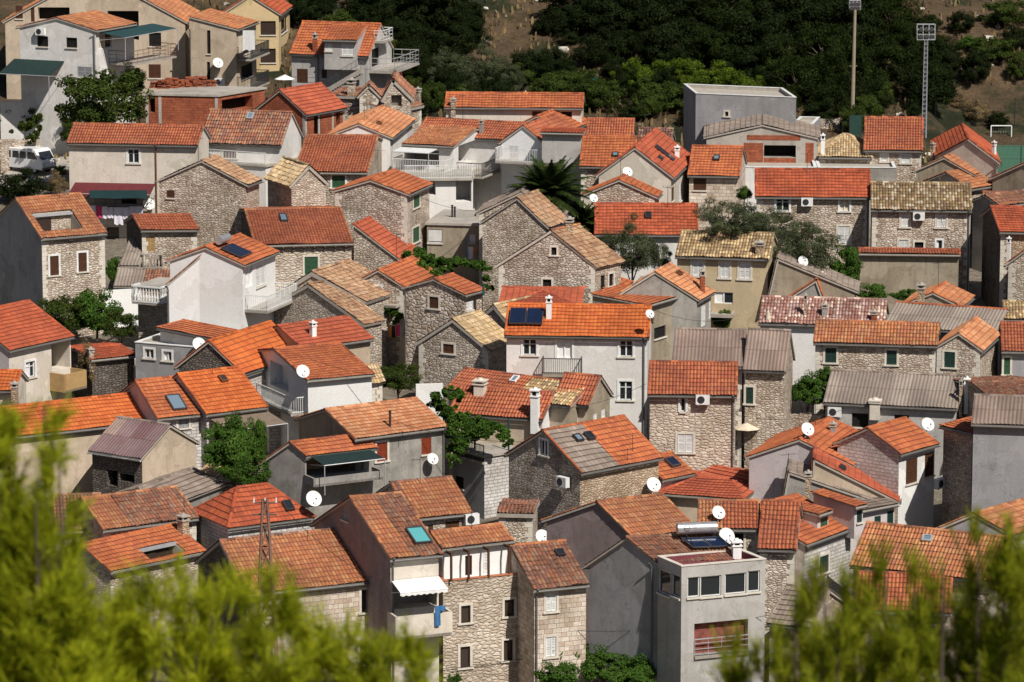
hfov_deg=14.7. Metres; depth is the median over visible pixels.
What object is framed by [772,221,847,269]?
olive tree
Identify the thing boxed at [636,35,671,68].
shrub
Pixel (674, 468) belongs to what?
house
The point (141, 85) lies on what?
tree
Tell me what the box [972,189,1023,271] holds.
house
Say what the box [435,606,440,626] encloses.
laundry
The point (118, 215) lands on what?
laundry
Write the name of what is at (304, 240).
house
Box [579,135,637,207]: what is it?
house
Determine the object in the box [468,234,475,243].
window
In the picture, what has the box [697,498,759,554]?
house
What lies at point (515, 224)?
house
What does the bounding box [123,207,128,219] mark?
laundry
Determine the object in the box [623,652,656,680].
tree
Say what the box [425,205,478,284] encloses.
house
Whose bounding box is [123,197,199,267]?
house
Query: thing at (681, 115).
shrub
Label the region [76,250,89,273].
window
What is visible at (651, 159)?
house
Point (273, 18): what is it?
apartment house
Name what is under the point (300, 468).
house
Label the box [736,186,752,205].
shrub
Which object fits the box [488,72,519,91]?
shrub
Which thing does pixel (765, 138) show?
unfinished house
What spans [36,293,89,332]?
lemon tree
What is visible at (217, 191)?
house
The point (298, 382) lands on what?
house
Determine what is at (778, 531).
house
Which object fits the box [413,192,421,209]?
window
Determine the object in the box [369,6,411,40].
shrub
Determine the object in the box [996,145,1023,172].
sports pitch
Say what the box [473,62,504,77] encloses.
shrub
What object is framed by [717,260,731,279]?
window
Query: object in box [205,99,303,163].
house
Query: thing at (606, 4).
shrub
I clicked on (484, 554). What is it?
door
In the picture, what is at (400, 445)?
house
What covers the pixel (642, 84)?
shrub
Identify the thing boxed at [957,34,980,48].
shrub
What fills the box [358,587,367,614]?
window
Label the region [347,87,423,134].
ruined house
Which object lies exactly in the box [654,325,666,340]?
window
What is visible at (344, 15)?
shrub
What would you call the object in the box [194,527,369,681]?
house
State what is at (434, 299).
window
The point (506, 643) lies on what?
window
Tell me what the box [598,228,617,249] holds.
olive tree
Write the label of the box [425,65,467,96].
shrub
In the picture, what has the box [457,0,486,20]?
shrub
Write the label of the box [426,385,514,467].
vine
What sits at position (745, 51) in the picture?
pine tree
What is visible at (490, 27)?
dry grass
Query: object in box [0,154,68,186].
lane
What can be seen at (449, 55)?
shrub
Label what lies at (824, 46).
pine tree
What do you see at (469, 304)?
window
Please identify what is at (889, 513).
window
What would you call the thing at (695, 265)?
window
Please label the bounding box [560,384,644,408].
cable
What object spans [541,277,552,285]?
window
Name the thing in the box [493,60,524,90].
olive tree
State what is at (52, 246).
house
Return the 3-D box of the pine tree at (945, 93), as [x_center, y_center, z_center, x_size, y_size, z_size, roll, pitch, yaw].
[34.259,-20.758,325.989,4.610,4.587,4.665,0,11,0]
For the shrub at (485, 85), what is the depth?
327.72 m
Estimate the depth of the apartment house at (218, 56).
325.17 m
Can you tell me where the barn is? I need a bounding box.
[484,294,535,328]
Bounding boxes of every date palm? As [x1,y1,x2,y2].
[506,155,596,223]
[570,203,597,235]
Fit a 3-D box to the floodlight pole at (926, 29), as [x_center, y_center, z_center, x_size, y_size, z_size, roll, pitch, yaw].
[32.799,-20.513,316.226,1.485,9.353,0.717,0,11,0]
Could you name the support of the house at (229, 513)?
on the ground at (998, 92)
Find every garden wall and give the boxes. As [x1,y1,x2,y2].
[0,101,23,139]
[0,138,39,172]
[106,289,137,326]
[402,336,418,376]
[415,383,442,420]
[790,412,821,428]
[819,118,846,128]
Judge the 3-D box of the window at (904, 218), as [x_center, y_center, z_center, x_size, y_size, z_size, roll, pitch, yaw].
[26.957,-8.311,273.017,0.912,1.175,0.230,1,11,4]
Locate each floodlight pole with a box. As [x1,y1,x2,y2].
[849,0,860,107]
[916,24,935,137]
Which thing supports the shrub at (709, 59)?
on the ground at (998, 92)
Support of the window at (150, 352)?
in the house at (153, 358)
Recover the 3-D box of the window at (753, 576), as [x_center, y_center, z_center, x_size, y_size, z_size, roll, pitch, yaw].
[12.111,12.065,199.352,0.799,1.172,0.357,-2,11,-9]
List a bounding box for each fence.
[849,114,861,136]
[936,99,1023,126]
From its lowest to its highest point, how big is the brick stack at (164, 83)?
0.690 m
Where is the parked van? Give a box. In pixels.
[9,146,56,173]
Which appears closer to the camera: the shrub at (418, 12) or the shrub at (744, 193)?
the shrub at (744, 193)
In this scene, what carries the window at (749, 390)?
in the house at (769, 357)
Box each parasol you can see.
[276,74,293,83]
[735,423,758,430]
[766,309,770,319]
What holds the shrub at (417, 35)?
on the ground at (998, 92)
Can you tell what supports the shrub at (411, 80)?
on the ground at (998, 92)
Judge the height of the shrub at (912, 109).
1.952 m
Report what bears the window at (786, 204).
in the house at (832, 201)
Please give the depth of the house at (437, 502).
212.99 m
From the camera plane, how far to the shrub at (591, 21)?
337.50 m
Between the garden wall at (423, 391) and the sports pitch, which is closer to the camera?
the garden wall at (423, 391)
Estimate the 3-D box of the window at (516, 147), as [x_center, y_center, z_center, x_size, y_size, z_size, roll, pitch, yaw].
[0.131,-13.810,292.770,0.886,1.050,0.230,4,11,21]
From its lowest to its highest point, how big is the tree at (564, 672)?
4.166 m
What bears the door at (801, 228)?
in the house at (832, 201)
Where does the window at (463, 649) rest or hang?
in the house at (478, 578)
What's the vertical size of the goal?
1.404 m
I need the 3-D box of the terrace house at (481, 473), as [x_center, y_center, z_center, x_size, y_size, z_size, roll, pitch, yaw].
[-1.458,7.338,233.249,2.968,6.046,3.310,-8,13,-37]
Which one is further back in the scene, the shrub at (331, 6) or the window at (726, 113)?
the shrub at (331, 6)
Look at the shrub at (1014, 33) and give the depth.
337.56 m
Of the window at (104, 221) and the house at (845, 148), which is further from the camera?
the house at (845, 148)
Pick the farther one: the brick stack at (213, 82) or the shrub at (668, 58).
the shrub at (668, 58)
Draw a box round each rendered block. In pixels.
[540,127,586,204]
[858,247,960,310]
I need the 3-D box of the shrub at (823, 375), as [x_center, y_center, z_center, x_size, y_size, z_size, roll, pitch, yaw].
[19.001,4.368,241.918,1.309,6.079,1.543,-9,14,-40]
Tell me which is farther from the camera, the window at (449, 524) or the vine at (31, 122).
the vine at (31, 122)
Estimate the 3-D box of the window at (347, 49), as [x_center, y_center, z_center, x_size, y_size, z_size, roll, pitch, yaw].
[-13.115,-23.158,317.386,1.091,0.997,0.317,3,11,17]
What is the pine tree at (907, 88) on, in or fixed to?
on the ground at (998, 92)
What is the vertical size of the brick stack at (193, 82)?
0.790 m
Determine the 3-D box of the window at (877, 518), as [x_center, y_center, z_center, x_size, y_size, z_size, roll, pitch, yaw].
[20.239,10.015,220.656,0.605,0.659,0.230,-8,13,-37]
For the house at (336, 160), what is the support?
on the ground at (998, 92)
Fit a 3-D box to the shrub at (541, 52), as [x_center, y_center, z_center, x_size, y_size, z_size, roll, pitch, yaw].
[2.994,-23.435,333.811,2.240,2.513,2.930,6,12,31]
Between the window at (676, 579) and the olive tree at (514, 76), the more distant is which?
the olive tree at (514, 76)
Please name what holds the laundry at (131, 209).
hanging from the house at (124, 156)
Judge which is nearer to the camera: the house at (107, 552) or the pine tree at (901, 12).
the house at (107, 552)
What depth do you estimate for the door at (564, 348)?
239.95 m
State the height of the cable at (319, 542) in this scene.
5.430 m
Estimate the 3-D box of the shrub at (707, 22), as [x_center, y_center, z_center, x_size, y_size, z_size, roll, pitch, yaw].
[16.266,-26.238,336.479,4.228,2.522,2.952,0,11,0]
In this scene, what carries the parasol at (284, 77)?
on the ground at (998, 92)
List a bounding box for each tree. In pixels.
[0,383,152,681]
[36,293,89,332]
[54,68,153,123]
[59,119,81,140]
[68,287,123,342]
[96,543,447,681]
[100,310,139,343]
[117,60,146,100]
[201,409,259,487]
[218,453,272,484]
[246,416,268,472]
[379,363,422,397]
[427,45,471,80]
[444,81,473,97]
[453,42,512,84]
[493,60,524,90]
[533,661,578,681]
[559,643,589,662]
[580,643,630,681]
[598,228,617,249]
[604,212,662,280]
[604,668,655,681]
[609,57,660,85]
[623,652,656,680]
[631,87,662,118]
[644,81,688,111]
[649,238,671,268]
[654,57,704,80]
[676,21,741,66]
[680,59,749,84]
[691,0,752,27]
[692,197,771,235]
[702,503,1023,681]
[706,62,742,83]
[711,69,766,86]
[712,0,750,11]
[713,0,794,51]
[722,44,738,69]
[733,38,778,80]
[735,42,762,69]
[737,204,812,241]
[747,0,799,15]
[747,27,817,66]
[749,8,779,33]
[751,67,772,86]
[752,55,778,76]
[755,0,828,35]
[757,56,838,98]
[763,81,789,90]
[767,70,804,87]
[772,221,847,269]
[773,84,794,94]
[785,21,869,69]
[789,90,802,107]
[790,36,829,57]
[791,369,827,412]
[798,97,838,121]
[809,76,856,112]
[813,0,840,26]
[817,0,886,43]
[819,31,884,97]
[820,60,863,92]
[828,244,863,280]
[838,104,865,129]
[844,74,892,110]
[848,33,918,90]
[854,93,882,120]
[855,80,894,104]
[855,88,888,114]
[856,0,926,35]
[859,0,898,19]
[864,26,894,50]
[875,57,895,70]
[886,14,937,68]
[899,53,941,101]
[912,14,943,32]
[914,47,954,63]
[917,33,967,58]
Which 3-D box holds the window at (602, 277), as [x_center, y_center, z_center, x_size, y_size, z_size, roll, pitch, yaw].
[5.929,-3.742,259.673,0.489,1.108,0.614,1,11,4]
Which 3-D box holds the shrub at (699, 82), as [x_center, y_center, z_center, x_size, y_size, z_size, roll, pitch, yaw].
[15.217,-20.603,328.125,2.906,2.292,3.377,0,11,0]
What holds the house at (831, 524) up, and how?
on the ground at (998, 92)
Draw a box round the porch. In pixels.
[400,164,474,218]
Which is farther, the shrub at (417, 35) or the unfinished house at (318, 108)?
the shrub at (417, 35)
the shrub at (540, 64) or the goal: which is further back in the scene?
the shrub at (540, 64)
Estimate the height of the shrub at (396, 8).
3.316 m
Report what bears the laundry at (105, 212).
hanging from the house at (124, 156)
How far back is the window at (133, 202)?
288.45 m
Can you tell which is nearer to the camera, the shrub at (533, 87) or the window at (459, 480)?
the window at (459, 480)
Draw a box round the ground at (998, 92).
[0,0,1023,681]
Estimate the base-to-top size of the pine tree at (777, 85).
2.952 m
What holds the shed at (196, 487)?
on the ground at (998, 92)
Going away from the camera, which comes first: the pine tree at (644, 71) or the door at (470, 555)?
the door at (470, 555)
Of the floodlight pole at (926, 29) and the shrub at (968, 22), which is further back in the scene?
the shrub at (968, 22)
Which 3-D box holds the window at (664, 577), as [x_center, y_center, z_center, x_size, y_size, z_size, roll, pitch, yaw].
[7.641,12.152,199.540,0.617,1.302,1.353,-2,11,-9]
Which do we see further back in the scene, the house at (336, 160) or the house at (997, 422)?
the house at (336, 160)
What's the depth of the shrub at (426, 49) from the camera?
335.08 m
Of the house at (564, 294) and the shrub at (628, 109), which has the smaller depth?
the house at (564, 294)
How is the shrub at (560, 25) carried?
on the ground at (998, 92)
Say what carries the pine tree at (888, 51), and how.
on the ground at (998, 92)
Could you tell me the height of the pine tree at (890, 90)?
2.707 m
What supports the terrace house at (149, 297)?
on the ground at (998, 92)
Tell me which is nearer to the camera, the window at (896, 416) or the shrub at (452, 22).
the window at (896, 416)
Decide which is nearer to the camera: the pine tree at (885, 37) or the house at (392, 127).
the house at (392, 127)
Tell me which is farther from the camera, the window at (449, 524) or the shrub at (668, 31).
the shrub at (668, 31)
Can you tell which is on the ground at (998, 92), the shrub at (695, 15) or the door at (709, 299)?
the shrub at (695, 15)
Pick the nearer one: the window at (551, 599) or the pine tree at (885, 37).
the window at (551, 599)
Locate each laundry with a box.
[96,206,101,217]
[102,206,107,218]
[108,207,113,217]
[114,207,122,224]
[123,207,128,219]
[129,206,134,215]
[135,206,142,213]
[238,36,242,51]
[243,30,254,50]
[389,326,391,337]
[392,326,394,337]
[396,325,399,335]
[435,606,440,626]
[440,605,445,610]
[468,247,472,258]
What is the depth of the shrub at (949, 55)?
333.34 m
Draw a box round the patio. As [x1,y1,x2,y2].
[133,358,135,378]
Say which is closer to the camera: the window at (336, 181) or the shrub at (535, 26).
the window at (336, 181)
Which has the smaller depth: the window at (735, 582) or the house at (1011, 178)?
the window at (735, 582)
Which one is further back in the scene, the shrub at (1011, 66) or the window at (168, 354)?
the shrub at (1011, 66)
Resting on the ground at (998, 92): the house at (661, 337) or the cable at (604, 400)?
the house at (661, 337)
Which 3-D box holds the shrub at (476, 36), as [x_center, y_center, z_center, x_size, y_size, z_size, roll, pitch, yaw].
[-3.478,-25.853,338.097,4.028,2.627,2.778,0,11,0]
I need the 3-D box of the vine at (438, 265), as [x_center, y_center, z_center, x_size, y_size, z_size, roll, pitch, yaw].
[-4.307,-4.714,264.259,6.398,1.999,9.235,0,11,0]
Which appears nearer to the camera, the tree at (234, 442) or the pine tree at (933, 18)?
the tree at (234, 442)
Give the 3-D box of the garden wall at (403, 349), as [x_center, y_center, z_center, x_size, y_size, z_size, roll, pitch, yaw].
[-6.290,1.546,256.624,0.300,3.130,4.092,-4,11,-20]
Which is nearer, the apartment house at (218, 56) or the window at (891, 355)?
the window at (891, 355)
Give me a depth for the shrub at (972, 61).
332.22 m
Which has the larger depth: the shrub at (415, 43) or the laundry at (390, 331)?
the shrub at (415, 43)
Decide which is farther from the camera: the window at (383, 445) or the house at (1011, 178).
the house at (1011, 178)
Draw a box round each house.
[0,10,178,155]
[0,175,107,337]
[0,299,86,402]
[0,369,28,405]
[0,392,145,513]
[1,0,199,98]
[49,513,205,632]
[52,492,100,549]
[66,122,210,237]
[67,485,200,540]
[87,415,200,493]
[119,375,202,469]
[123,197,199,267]
[131,277,169,339]
[135,333,204,378]
[143,86,266,123]
[154,137,262,247]
[164,232,296,328]
[172,346,287,467]
[173,320,286,395]
[187,8,269,86]
[194,482,321,549]
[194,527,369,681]
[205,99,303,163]
[209,149,297,206]
[224,0,293,71]
[239,205,353,293]
[253,82,348,146]
[256,341,375,454]
[257,434,384,529]
[264,156,328,206]
[273,315,373,363]
[274,279,384,367]
[276,258,391,365]
[285,20,418,91]
[294,397,447,492]
[297,133,382,205]
[307,491,452,681]
[327,103,416,171]
[330,150,432,260]
[332,68,385,119]
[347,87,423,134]
[352,216,421,271]
[361,233,435,364]
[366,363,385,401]
[376,458,479,530]
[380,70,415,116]
[391,125,500,209]
[399,272,485,376]
[415,309,506,422]
[417,95,526,209]
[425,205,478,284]
[429,499,517,681]
[444,82,585,122]
[447,367,584,474]
[451,377,555,477]
[453,418,514,519]
[474,183,572,311]
[477,189,565,311]
[494,216,625,302]
[495,112,574,193]
[497,497,546,542]
[498,285,585,307]
[503,414,663,540]
[504,295,653,441]
[509,539,590,681]
[523,109,586,134]
[539,493,691,646]
[557,371,613,421]
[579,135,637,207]
[580,156,663,207]
[582,521,766,681]
[586,117,636,134]
[590,187,698,282]
[590,283,677,359]
[594,113,689,202]
[603,277,633,287]
[617,243,716,353]
[637,127,675,140]
[647,360,737,470]
[658,470,753,521]
[659,451,695,487]
[672,327,746,467]
[674,124,747,229]
[675,208,779,333]
[683,83,819,152]
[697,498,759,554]
[702,114,821,162]
[742,327,795,468]
[743,397,857,501]
[745,160,816,222]
[754,153,870,277]
[757,498,803,662]
[758,293,888,384]
[758,482,868,619]
[765,583,843,681]
[811,444,901,522]
[811,496,899,590]
[813,315,1000,417]
[817,121,873,163]
[823,368,970,478]
[832,416,944,526]
[850,520,1016,681]
[855,570,952,681]
[863,116,923,180]
[870,181,971,291]
[886,301,1008,375]
[904,261,975,305]
[911,137,1000,180]
[930,123,1001,178]
[936,497,1023,548]
[938,416,972,524]
[953,374,1023,418]
[971,393,1023,510]
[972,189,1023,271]
[980,205,1023,307]
[988,162,1023,190]
[998,321,1023,376]
[1001,300,1023,320]
[1003,236,1023,299]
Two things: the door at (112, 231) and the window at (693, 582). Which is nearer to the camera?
the window at (693, 582)
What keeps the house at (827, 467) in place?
on the ground at (998, 92)
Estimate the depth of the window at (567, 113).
301.11 m
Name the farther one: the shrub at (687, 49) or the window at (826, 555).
the shrub at (687, 49)
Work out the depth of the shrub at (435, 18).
339.60 m
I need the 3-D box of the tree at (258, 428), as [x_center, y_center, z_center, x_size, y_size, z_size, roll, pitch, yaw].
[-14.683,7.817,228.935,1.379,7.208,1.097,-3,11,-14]
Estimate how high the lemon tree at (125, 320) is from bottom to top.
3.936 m
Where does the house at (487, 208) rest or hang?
on the ground at (998, 92)
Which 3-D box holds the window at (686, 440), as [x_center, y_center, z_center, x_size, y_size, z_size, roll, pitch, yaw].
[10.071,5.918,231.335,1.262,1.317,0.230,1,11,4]
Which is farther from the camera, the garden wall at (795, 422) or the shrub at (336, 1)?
the shrub at (336, 1)
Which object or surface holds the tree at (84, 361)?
on the ground at (998, 92)
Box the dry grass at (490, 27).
[53,0,1020,162]
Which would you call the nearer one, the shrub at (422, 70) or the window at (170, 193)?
the window at (170, 193)
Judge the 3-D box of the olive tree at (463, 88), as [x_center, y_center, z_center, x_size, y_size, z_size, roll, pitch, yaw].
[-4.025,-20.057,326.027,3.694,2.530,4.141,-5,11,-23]
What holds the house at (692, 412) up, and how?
on the ground at (998, 92)
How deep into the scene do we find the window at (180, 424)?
233.48 m
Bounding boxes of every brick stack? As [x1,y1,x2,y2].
[149,81,162,87]
[157,79,170,88]
[165,77,178,87]
[178,79,190,86]
[185,76,197,86]
[194,76,206,86]
[202,80,215,86]
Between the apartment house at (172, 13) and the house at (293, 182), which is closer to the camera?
the house at (293, 182)
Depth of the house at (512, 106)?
301.41 m
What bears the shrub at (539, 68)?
on the ground at (998, 92)
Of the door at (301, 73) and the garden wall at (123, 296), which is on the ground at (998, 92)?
the garden wall at (123, 296)
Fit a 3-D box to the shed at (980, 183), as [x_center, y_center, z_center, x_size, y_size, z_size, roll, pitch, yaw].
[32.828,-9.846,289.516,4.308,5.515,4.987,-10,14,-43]
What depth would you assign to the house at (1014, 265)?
263.24 m
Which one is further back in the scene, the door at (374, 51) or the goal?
the goal
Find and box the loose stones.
[55,0,1000,159]
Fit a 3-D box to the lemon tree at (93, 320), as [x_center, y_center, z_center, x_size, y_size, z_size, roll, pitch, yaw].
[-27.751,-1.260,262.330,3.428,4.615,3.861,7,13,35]
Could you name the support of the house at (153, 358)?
on the ground at (998, 92)
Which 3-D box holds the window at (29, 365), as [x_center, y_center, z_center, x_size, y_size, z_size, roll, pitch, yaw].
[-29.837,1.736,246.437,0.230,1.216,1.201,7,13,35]
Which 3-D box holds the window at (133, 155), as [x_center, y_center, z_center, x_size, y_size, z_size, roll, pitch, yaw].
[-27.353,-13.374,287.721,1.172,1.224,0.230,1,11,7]
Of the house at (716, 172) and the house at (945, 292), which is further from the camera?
the house at (716, 172)
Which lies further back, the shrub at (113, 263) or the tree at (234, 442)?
the shrub at (113, 263)
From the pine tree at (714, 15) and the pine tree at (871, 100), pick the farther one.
the pine tree at (714, 15)
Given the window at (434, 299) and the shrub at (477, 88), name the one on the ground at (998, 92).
the shrub at (477, 88)
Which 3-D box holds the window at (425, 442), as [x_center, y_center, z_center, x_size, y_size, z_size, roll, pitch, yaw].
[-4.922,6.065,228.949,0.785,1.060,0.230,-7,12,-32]
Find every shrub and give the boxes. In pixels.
[0,165,54,198]
[44,168,69,193]
[51,165,67,174]
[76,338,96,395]
[105,255,120,289]
[286,0,329,25]
[306,0,345,3]
[308,0,337,16]
[318,8,356,21]
[337,6,360,20]
[345,0,399,16]
[350,0,375,9]
[352,5,396,24]
[364,0,401,15]
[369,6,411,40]
[389,11,439,37]
[391,39,399,53]
[392,37,433,52]
[392,40,430,77]
[393,0,438,21]
[393,22,435,52]
[396,47,436,61]
[405,75,421,86]
[407,4,433,26]
[412,42,429,58]
[412,50,445,84]
[414,80,446,111]
[421,22,477,54]
[421,98,437,112]
[425,0,470,30]
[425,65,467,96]
[437,46,464,67]
[439,7,486,31]
[439,671,462,681]
[443,75,471,96]
[450,22,494,44]
[451,83,470,90]
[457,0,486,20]
[457,15,485,35]
[467,79,498,91]
[468,76,493,91]
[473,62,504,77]
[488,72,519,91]
[490,69,529,85]
[502,48,538,74]
[510,62,538,86]
[518,55,558,77]
[524,54,543,74]
[526,72,562,91]
[528,46,577,74]
[531,9,569,34]
[532,48,576,71]
[533,48,553,56]
[533,72,575,91]
[536,6,586,32]
[537,0,583,16]
[548,70,571,80]
[552,28,582,45]
[563,67,600,90]
[563,74,583,91]
[569,0,629,32]
[569,25,630,66]
[576,78,627,110]
[581,74,603,94]
[591,0,625,32]
[595,76,619,96]
[599,50,632,79]
[604,0,670,33]
[605,98,649,118]
[609,20,639,58]
[611,65,637,97]
[628,6,657,31]
[631,0,711,20]
[633,6,704,59]
[635,75,659,96]
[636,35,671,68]
[651,65,675,89]
[655,90,679,107]
[662,43,700,74]
[667,64,680,84]
[668,18,683,27]
[669,34,706,62]
[676,98,683,122]
[680,77,711,85]
[681,0,702,22]
[686,15,722,34]
[698,30,730,67]
[711,309,730,327]
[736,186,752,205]
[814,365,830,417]
[856,283,888,297]
[888,288,916,300]
[901,99,923,115]
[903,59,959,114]
[922,40,964,70]
[946,9,975,32]
[950,91,972,108]
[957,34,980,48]
[958,48,992,83]
[959,97,991,119]
[970,36,1018,61]
[978,0,1023,23]
[985,110,1009,127]
[997,25,1023,49]
[1005,50,1023,78]
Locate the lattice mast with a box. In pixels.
[253,498,278,662]
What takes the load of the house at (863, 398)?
on the ground at (998, 92)
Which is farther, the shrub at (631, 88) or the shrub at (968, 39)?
the shrub at (968, 39)
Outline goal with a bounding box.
[990,125,1011,136]
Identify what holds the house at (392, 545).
on the ground at (998, 92)
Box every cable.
[129,192,204,216]
[277,500,369,576]
[308,358,445,378]
[398,422,522,441]
[441,660,509,668]
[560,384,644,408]
[736,409,843,419]
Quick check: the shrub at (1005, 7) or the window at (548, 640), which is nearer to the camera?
the window at (548, 640)
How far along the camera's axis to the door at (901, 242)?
273.30 m
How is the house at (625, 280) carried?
on the ground at (998, 92)
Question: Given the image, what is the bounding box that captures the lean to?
[155,319,238,345]
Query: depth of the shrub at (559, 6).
340.87 m
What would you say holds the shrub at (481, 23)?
on the ground at (998, 92)
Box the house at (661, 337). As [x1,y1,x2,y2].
[590,283,677,359]
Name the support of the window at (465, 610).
in the house at (478, 578)
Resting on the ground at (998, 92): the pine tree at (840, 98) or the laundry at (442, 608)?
the pine tree at (840, 98)
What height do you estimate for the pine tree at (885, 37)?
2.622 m
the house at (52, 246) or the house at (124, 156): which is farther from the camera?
the house at (124, 156)
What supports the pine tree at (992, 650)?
on the ground at (998, 92)
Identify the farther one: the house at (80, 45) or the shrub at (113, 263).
the house at (80, 45)
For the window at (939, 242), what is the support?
in the house at (907, 214)
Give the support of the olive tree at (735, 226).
on the ground at (998, 92)
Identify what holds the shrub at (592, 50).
on the ground at (998, 92)
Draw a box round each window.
[15,5,23,19]
[24,358,37,378]
[36,36,48,47]
[48,253,61,276]
[65,37,77,48]
[76,66,92,77]
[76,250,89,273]
[98,218,107,227]
[120,198,137,205]
[125,147,140,164]
[142,347,155,359]
[148,33,160,46]
[148,64,161,78]
[160,349,173,362]
[165,190,174,199]
[176,415,191,429]
[206,30,210,54]
[221,148,237,159]
[241,62,253,80]
[256,263,266,288]
[260,21,276,35]
[260,49,276,63]
[281,17,287,34]
[302,255,319,275]
[321,69,327,79]
[324,43,332,51]
[329,175,346,188]
[340,508,348,523]
[341,44,353,56]
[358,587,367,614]
[374,439,390,463]
[412,224,420,244]
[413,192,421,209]
[421,437,430,456]
[426,294,440,310]
[427,229,442,244]
[440,341,455,355]
[445,520,458,527]
[456,476,463,490]
[457,643,473,669]
[458,602,473,625]
[466,301,474,312]
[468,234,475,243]
[500,637,516,662]
[501,596,517,618]
[509,146,518,159]
[520,339,538,356]
[532,111,541,116]
[537,437,549,458]
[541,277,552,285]
[542,634,559,659]
[543,591,559,613]
[548,245,558,256]
[561,112,571,116]
[601,275,603,288]
[601,409,604,417]
[607,271,615,287]
[616,379,634,401]
[617,340,635,358]
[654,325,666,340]
[656,569,670,598]
[669,574,679,600]
[671,186,674,202]
[674,432,695,453]
[678,398,687,413]
[679,181,682,201]
[686,577,700,599]
[690,260,705,277]
[692,178,706,191]
[700,575,722,598]
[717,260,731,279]
[722,110,730,117]
[724,572,746,596]
[734,533,745,549]
[736,261,752,280]
[743,385,755,405]
[747,570,761,594]
[774,196,791,212]
[818,551,830,575]
[820,517,826,526]
[822,346,838,364]
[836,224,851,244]
[837,197,851,212]
[852,413,867,428]
[856,510,863,524]
[874,516,879,521]
[879,153,889,162]
[883,348,899,366]
[887,510,892,522]
[894,415,908,418]
[898,213,911,228]
[899,153,912,164]
[905,458,918,486]
[924,452,935,478]
[934,213,948,228]
[934,238,943,247]
[941,349,957,369]
[1001,355,1012,375]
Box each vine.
[0,107,43,144]
[384,308,403,323]
[400,246,494,290]
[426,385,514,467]
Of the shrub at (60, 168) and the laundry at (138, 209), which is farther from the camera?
the shrub at (60, 168)
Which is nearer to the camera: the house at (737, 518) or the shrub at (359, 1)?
the house at (737, 518)
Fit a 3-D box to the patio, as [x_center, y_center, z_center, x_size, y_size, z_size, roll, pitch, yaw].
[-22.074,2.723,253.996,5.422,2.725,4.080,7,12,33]
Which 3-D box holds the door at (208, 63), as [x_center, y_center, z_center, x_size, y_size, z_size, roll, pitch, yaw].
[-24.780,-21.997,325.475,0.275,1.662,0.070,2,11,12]
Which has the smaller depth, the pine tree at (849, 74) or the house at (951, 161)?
the house at (951, 161)
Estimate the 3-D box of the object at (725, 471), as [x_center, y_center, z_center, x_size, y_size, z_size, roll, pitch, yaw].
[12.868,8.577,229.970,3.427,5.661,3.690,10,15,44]
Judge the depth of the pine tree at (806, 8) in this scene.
336.00 m
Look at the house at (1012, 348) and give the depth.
246.32 m
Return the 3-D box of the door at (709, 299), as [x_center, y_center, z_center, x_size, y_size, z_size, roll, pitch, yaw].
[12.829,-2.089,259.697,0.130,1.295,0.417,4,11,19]
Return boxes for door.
[31,7,34,21]
[99,34,110,48]
[107,227,118,236]
[145,236,154,250]
[207,62,209,79]
[245,266,251,287]
[297,69,307,82]
[372,47,377,66]
[464,237,467,257]
[465,555,470,574]
[483,553,486,572]
[555,339,573,357]
[701,305,704,326]
[709,299,710,318]
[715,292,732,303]
[801,228,812,238]
[897,238,909,247]
[913,240,924,247]
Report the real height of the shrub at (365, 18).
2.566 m
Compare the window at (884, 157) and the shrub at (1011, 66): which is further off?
the shrub at (1011, 66)
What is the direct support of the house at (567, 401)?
on the ground at (998, 92)
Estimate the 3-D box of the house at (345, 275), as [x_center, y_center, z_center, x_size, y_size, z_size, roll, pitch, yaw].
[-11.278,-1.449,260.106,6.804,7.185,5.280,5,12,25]
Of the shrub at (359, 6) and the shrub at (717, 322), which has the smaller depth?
the shrub at (717, 322)
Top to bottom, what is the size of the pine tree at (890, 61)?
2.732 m
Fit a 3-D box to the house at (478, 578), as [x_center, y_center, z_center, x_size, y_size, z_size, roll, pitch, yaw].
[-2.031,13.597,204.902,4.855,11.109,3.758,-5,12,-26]
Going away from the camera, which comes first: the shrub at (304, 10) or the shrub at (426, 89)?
the shrub at (426, 89)
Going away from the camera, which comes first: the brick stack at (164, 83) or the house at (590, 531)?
the house at (590, 531)
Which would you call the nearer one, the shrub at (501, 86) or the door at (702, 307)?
the door at (702, 307)
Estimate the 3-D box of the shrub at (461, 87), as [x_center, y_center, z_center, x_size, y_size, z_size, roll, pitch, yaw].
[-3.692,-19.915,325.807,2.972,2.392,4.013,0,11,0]
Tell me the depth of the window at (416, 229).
274.94 m
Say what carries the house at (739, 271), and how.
on the ground at (998, 92)
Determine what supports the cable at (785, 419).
attached to the house at (767, 464)
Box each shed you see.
[71,341,134,396]
[113,267,169,289]
[117,466,227,507]
[119,238,144,266]
[200,463,262,492]
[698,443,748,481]
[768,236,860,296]
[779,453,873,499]
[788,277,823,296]
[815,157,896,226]
[922,169,991,244]
[982,190,1001,194]
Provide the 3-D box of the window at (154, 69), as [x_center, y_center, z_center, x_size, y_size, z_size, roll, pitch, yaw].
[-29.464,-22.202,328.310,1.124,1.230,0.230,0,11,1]
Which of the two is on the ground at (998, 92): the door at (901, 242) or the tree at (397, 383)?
the tree at (397, 383)
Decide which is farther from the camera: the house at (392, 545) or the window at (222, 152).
the window at (222, 152)
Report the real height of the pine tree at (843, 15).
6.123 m

